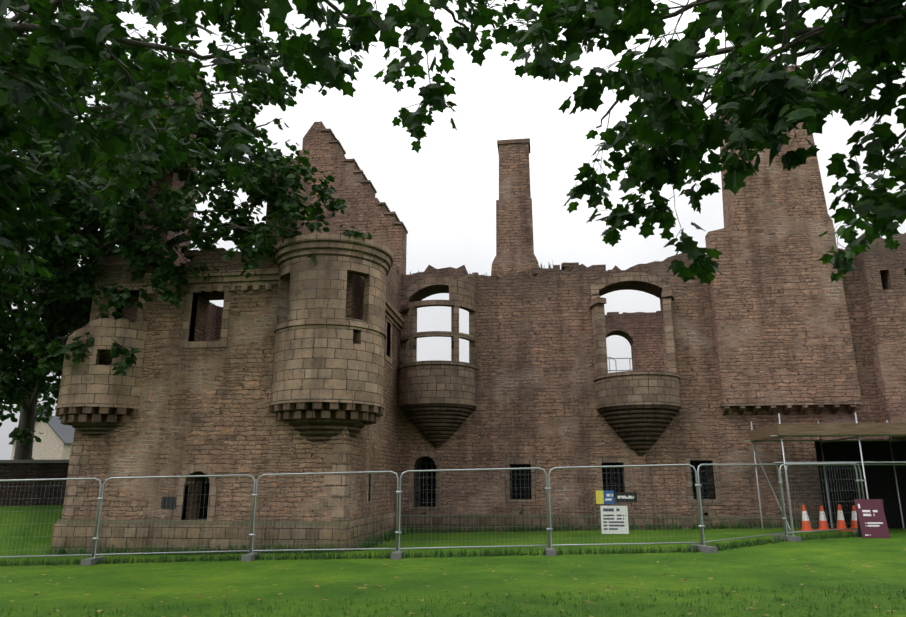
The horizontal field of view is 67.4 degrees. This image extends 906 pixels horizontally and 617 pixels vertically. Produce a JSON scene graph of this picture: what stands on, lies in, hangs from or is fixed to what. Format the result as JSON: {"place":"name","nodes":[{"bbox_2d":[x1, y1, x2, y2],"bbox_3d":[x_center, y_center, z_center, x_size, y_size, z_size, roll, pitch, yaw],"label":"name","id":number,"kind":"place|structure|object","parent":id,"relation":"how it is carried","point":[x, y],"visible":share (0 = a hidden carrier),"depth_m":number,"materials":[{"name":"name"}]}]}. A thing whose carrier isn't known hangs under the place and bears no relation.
{"place":"outdoors","nodes":[
{"label":"outdoors","id":0,"kind":"place"},
{"bbox_2d":[199,477,209,517],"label":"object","id":1,"kind":"object","parent":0,"point":[205,495],"depth_m":19.20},
{"bbox_2d":[63,247,399,520],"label":"palace tower","id":2,"kind":"structure","parent":0,"point":[209,407],"depth_m":18.90,"materials":[{"name":"brown stone"}]},
{"bbox_2d":[55,317,147,437],"bbox_3d":[-9.996,2.130,20.084,2.850,3.488,2.850,-2,-14,7],"label":"corner turret","id":3,"kind":"object","parent":2,"relation":"attached to","point":[90,382],"visible":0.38,"depth_m":18.96,"materials":[{"name":"beige stone"}]},
{"bbox_2d":[55,407,138,425],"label":"turret corbels","id":4,"kind":"object","parent":3,"relation":"attached to","point":[69,416],"visible":0.52,"depth_m":18.72,"materials":[{"name":"brown stone"}]},
{"bbox_2d":[161,497,176,508],"bbox_3d":[-7.653,5.235,18.322,0.430,0.300,0.040,-2,-14,7],"label":"wall plaque","id":5,"kind":"object","parent":2,"relation":"attached to","point":[170,500],"depth_m":18.30,"materials":[{"name":"grey metal"}]},
{"bbox_2d":[51,268,404,553],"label":"stone trim","id":6,"kind":"structure","parent":2,"relation":"attached to","point":[227,282],"depth_m":18.24,"materials":[{"name":"brown stone"}]},
{"bbox_2d":[106,59,400,273],"bbox_3d":[-6.231,-4.333,24.008,7.663,8.533,6.611,-2,-14,7],"label":"palace tower rubble","id":7,"kind":"object","parent":2,"relation":"on","point":[189,254],"visible":0.06,"depth_m":20.36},
{"bbox_2d":[269,234,392,441],"bbox_3d":[-3.521,1.058,19.486,3.500,5.490,3.500,-2,-14,7],"label":"round turret","id":8,"kind":"object","parent":2,"relation":"attached to","point":[319,356],"visible":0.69,"depth_m":18.32,"materials":[{"name":"beige stone"}]},
{"bbox_2d":[269,402,383,424],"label":"turret corbels","id":9,"kind":"object","parent":8,"relation":"attached to","point":[368,414],"visible":0.81,"depth_m":17.90,"materials":[{"name":"brown stone"}]},
{"bbox_2d":[302,121,406,290],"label":"gable wall","id":10,"kind":"structure","parent":2,"relation":"on","point":[364,212],"depth_m":27.16,"materials":[{"name":"brown brick"}]},
{"bbox_2d":[321,128,407,233],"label":"palace gable skews","id":11,"kind":"object","parent":10,"relation":"on","point":[365,177],"visible":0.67,"depth_m":27.52,"materials":[{"name":"brown stone"}]},
{"bbox_2d":[134,62,399,312],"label":"stone wall","id":12,"kind":"structure","parent":0,"point":[392,277],"depth_m":22.59,"materials":[{"name":"brown stone"}]},
{"bbox_2d":[0,530,857,565],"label":"long grass","id":13,"kind":"structure","parent":0,"point":[759,541],"depth_m":15.64,"materials":[{"name":"green plant"}]},
{"bbox_2d":[0,505,905,616],"bbox_3d":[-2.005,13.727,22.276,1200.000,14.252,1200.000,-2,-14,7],"label":"lawn ground","id":14,"kind":"structure","parent":0,"point":[102,585],"depth_m":11.97,"materials":[{"name":"green plant"}]},
{"bbox_2d":[0,463,69,505],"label":"boundary wall","id":15,"kind":"structure","parent":14,"relation":"on","point":[31,470],"depth_m":21.61,"materials":[{"name":"stone"}]},
{"bbox_2d":[0,460,68,462],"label":"wall coping","id":16,"kind":"object","parent":15,"relation":"on","point":[34,461],"depth_m":21.73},
{"bbox_2d":[9,407,74,459],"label":"house","id":17,"kind":"structure","parent":14,"relation":"on","point":[56,438],"depth_m":73.64,"materials":[{"name":"paint"}]},
{"bbox_2d":[0,478,103,557],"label":"fence panel","id":18,"kind":"object","parent":14,"relation":"on","point":[99,498],"visible":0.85,"depth_m":15.96,"materials":[{"name":"grey metal"}]},
{"bbox_2d":[94,474,257,557],"bbox_3d":[-6.480,4.926,15.998,3.683,1.994,0.060,0,-14,-1],"label":"fence panel","id":19,"kind":"object","parent":14,"relation":"on","point":[208,551],"visible":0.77,"depth_m":16.01,"materials":[{"name":"grey metal"}]},
{"bbox_2d":[0,0,376,459],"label":"tree","id":20,"kind":"object","parent":14,"relation":"on","point":[61,298],"visible":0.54,"depth_m":19.69,"materials":[{"name":"green plant"}]},
{"bbox_2d":[0,0,620,283],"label":"foliage","id":21,"kind":"object","parent":14,"relation":"on","point":[70,45],"visible":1,"depth_m":7.48,"materials":[{"name":"green plant"}]},
{"bbox_2d":[251,471,401,553],"bbox_3d":[-2.945,4.817,15.885,3.524,1.992,0.060,-1,-14,5],"label":"fence panel","id":22,"kind":"object","parent":14,"relation":"on","point":[397,532],"visible":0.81,"depth_m":15.89,"materials":[{"name":"grey metal"}]},
{"bbox_2d":[39,519,818,555],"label":"wall grass weeds","id":23,"kind":"object","parent":14,"relation":"on","point":[391,535],"depth_m":19.23,"materials":[{"name":"green"}]},
{"bbox_2d":[0,580,905,616],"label":"grass blades","id":24,"kind":"object","parent":14,"relation":"on","point":[776,596],"depth_m":9.13,"materials":[{"name":"green plant"}]},
{"bbox_2d":[4,549,905,616],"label":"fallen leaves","id":25,"kind":"object","parent":14,"relation":"on","point":[465,587],"visible":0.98,"depth_m":10.87,"materials":[{"name":"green plant"}]},
{"bbox_2d":[80,530,857,565],"bbox_3d":[-2.025,6.052,17.053,26.337,0.721,6.690,-2,-14,7],"label":"fence feet","id":26,"kind":"object","parent":14,"relation":"on","point":[395,555],"visible":0.54,"depth_m":15.45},
{"bbox_2d":[398,467,552,551],"bbox_3d":[0.516,4.696,15.715,3.535,1.992,0.060,0,-14,1],"label":"fence panel","id":27,"kind":"object","parent":14,"relation":"on","point":[548,529],"visible":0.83,"depth_m":15.74,"materials":[{"name":"grey metal"}]},
{"bbox_2d":[548,464,704,548],"bbox_3d":[3.977,4.595,15.628,3.509,1.991,0.060,-1,-14,3],"label":"fence panel","id":28,"kind":"object","parent":14,"relation":"on","point":[697,485],"visible":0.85,"depth_m":15.63,"materials":[{"name":"grey metal"}]},
{"bbox_2d":[596,490,614,503],"bbox_3d":[3.529,4.378,15.769,0.420,0.300,0.006,0,-14,1],"label":"sign","id":29,"kind":"object","parent":28,"relation":"attached to","point":[601,495],"depth_m":15.77,"materials":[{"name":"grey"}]},
{"bbox_2d":[600,506,628,533],"bbox_3d":[3.719,4.862,15.641,0.620,0.620,0.006,0,-14,1],"label":"notice board","id":30,"kind":"object","parent":28,"relation":"attached to","point":[616,515],"depth_m":15.64,"materials":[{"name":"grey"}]},
{"bbox_2d":[615,492,636,501],"bbox_3d":[4.019,4.375,15.757,0.500,0.220,0.006,0,-14,1],"label":"sign","id":31,"kind":"object","parent":28,"relation":"attached to","point":[629,496],"depth_m":15.76,"materials":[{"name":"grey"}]},
{"bbox_2d":[396,248,883,515],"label":"palace wall","id":32,"kind":"structure","parent":14,"relation":"on","point":[536,400],"depth_m":23.94,"materials":[{"name":"brown brick"}]},
{"bbox_2d":[398,360,477,447],"bbox_3d":[-0.642,3.391,23.963,2.940,2.900,1.470,-2,-14,7],"label":"oriel base","id":33,"kind":"object","parent":32,"relation":"attached to","point":[437,402],"visible":1,"depth_m":23.70,"materials":[{"name":"brown stone"}]},
{"bbox_2d":[400,274,475,364],"bbox_3d":[-0.635,0.280,24.812,2.840,3.550,1.481,-2,-14,7],"label":"oriel window","id":34,"kind":"structure","parent":33,"relation":"on","point":[462,292],"depth_m":24.46,"materials":[{"name":"brown stone"}]},
{"bbox_2d":[491,138,538,277],"bbox_3d":[2.413,-3.843,26.795,1.850,5.720,1.020,-2,-14,7],"label":"chimney","id":35,"kind":"object","parent":32,"relation":"on","point":[515,254],"visible":0.9,"depth_m":26.25,"materials":[{"name":"brown brick"}]},
{"bbox_2d":[415,456,713,506],"bbox_3d":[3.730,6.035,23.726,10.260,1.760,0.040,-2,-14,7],"label":"window grilles","id":36,"kind":"object","parent":32,"relation":"attached to","point":[526,479],"visible":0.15,"depth_m":23.77,"materials":[{"name":"black metal"}]},
{"bbox_2d":[400,272,819,531],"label":"stone trim","id":37,"kind":"structure","parent":32,"relation":"attached to","point":[447,521],"depth_m":23.38,"materials":[{"name":"brown stone"}]},
{"bbox_2d":[589,283,677,375],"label":"window jambs","id":38,"kind":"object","parent":32,"relation":"attached to","point":[597,302],"visible":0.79,"depth_m":23.92,"materials":[{"name":"brown stone"}]},
{"bbox_2d":[593,370,680,455],"bbox_3d":[6.367,3.556,22.967,2.980,2.710,1.490,-2,-14,7],"label":"oriel base","id":39,"kind":"object","parent":32,"relation":"attached to","point":[637,410],"visible":1,"depth_m":22.76,"materials":[{"name":"brown stone"}]},
{"bbox_2d":[472,68,905,316],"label":"palace wall head rubble","id":40,"kind":"object","parent":32,"relation":"on","point":[568,266],"visible":0.06,"depth_m":25.45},
{"bbox_2d":[705,65,861,403],"bbox_3d":[11.424,-2.835,25.030,4.400,12.694,1.550,-2,-14,7],"label":"palace chimney breast","id":41,"kind":"object","parent":32,"relation":"attached to","point":[781,328],"visible":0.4,"depth_m":23.66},
{"bbox_2d":[719,401,862,414],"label":"palace breast corbels","id":42,"kind":"object","parent":32,"relation":"attached to","point":[834,406],"visible":1,"depth_m":22.79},
{"bbox_2d":[516,0,905,284],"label":"leaves","id":43,"kind":"object","parent":14,"relation":"on","point":[868,37],"visible":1,"depth_m":7.05,"materials":[{"name":"green plant"}]},
{"bbox_2d":[697,464,786,545],"bbox_3d":[7.154,4.789,16.660,3.721,1.975,0.060,11,-18,-36],"label":"fence panel","id":44,"kind":"object","parent":14,"relation":"on","point":[717,540],"visible":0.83,"depth_m":16.52,"materials":[{"name":"grey metal"}]},
{"bbox_2d":[798,505,812,530],"bbox_3d":[10.633,6.324,20.498,0.400,0.750,0.400,-3,-16,7],"label":"traffic cone","id":45,"kind":"object","parent":14,"relation":"on","point":[806,522],"depth_m":20.41,"materials":[{"name":"orange plastic"}]},
{"bbox_2d":[815,506,829,529],"bbox_3d":[11.219,6.356,20.614,0.400,0.720,0.400,15,-21,-42],"label":"traffic cone","id":46,"kind":"object","parent":14,"relation":"on","point":[823,521],"depth_m":20.52,"materials":[{"name":"orange plastic"}]},
{"bbox_2d":[785,462,864,535],"bbox_3d":[10.107,5.140,18.276,2.761,1.969,0.060,5,-15,-19],"label":"fence panel","id":47,"kind":"object","parent":14,"relation":"on","point":[790,504],"visible":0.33,"depth_m":18.06,"materials":[{"name":"grey metal"}]},
{"bbox_2d":[745,413,905,534],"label":"scaffold shelter tubes","id":48,"kind":"object","parent":14,"relation":"on","point":[781,437],"visible":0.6,"depth_m":21.26},
{"bbox_2d":[748,423,905,440],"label":"canopy roof","id":49,"kind":"structure","parent":48,"relation":"on","point":[834,429],"depth_m":19.50,"materials":[{"name":"brown wood"}]},
{"bbox_2d":[814,441,905,528],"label":"doorway","id":50,"kind":"structure","parent":48,"relation":"attached to","point":[880,481],"depth_m":21.72,"materials":[{"name":"black"}]},
{"bbox_2d":[836,505,851,530],"bbox_3d":[11.650,6.280,20.415,0.400,0.750,0.400,3,-15,-5],"label":"traffic cone","id":51,"kind":"object","parent":14,"relation":"on","point":[840,518],"visible":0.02,"depth_m":20.33,"materials":[{"name":"orange plastic"}]},
{"bbox_2d":[851,505,856,529],"bbox_3d":[12.169,6.336,20.574,0.400,0.720,0.400,-7,-14,32],"label":"traffic cone","id":52,"kind":"object","parent":14,"relation":"on","point":[854,519],"depth_m":20.53,"materials":[{"name":"orange plastic"}]},
{"bbox_2d":[854,499,889,537],"bbox_3d":[11.079,5.557,17.999,0.810,0.973,0.381,0,-14,-1],"label":"information sign","id":53,"kind":"object","parent":14,"relation":"on","point":[871,521],"visible":0.96,"depth_m":17.90,"materials":[{"name":"purple"}]},
{"bbox_2d":[0,0,905,459],"label":"sky","id":54,"kind":"structure","parent":0,"point":[445,194],"materials":[{"name":"white"}]},
{"bbox_2d":[134,527,795,554],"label":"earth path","id":55,"kind":"structure","parent":0,"point":[458,532],"depth_m":22.48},
{"bbox_2d":[103,236,881,277],"bbox_3d":[6.562,-1.828,22.170,33.879,2.650,7.691,-2,-14,7],"label":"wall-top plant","id":56,"kind":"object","parent":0,"point":[419,271],"depth_m":25.54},
{"bbox_2d":[605,312,664,370],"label":"palace wall","id":57,"kind":"structure","parent":0,"point":[641,333],"depth_m":31.83,"materials":[{"name":"brown brick"}]},
{"bbox_2d":[607,357,632,372],"bbox_3d":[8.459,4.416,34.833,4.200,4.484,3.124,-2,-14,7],"label":"railing","id":58,"kind":"object","parent":57,"relation":"attached to","point":[609,370],"visible":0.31,"depth_m":33.70,"materials":[{"name":"grey metal"}]},
{"bbox_2d":[847,233,905,438],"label":"palace wall","id":59,"kind":"structure","parent":0,"point":[881,274],"depth_m":22.93,"materials":[{"name":"brown stone"}]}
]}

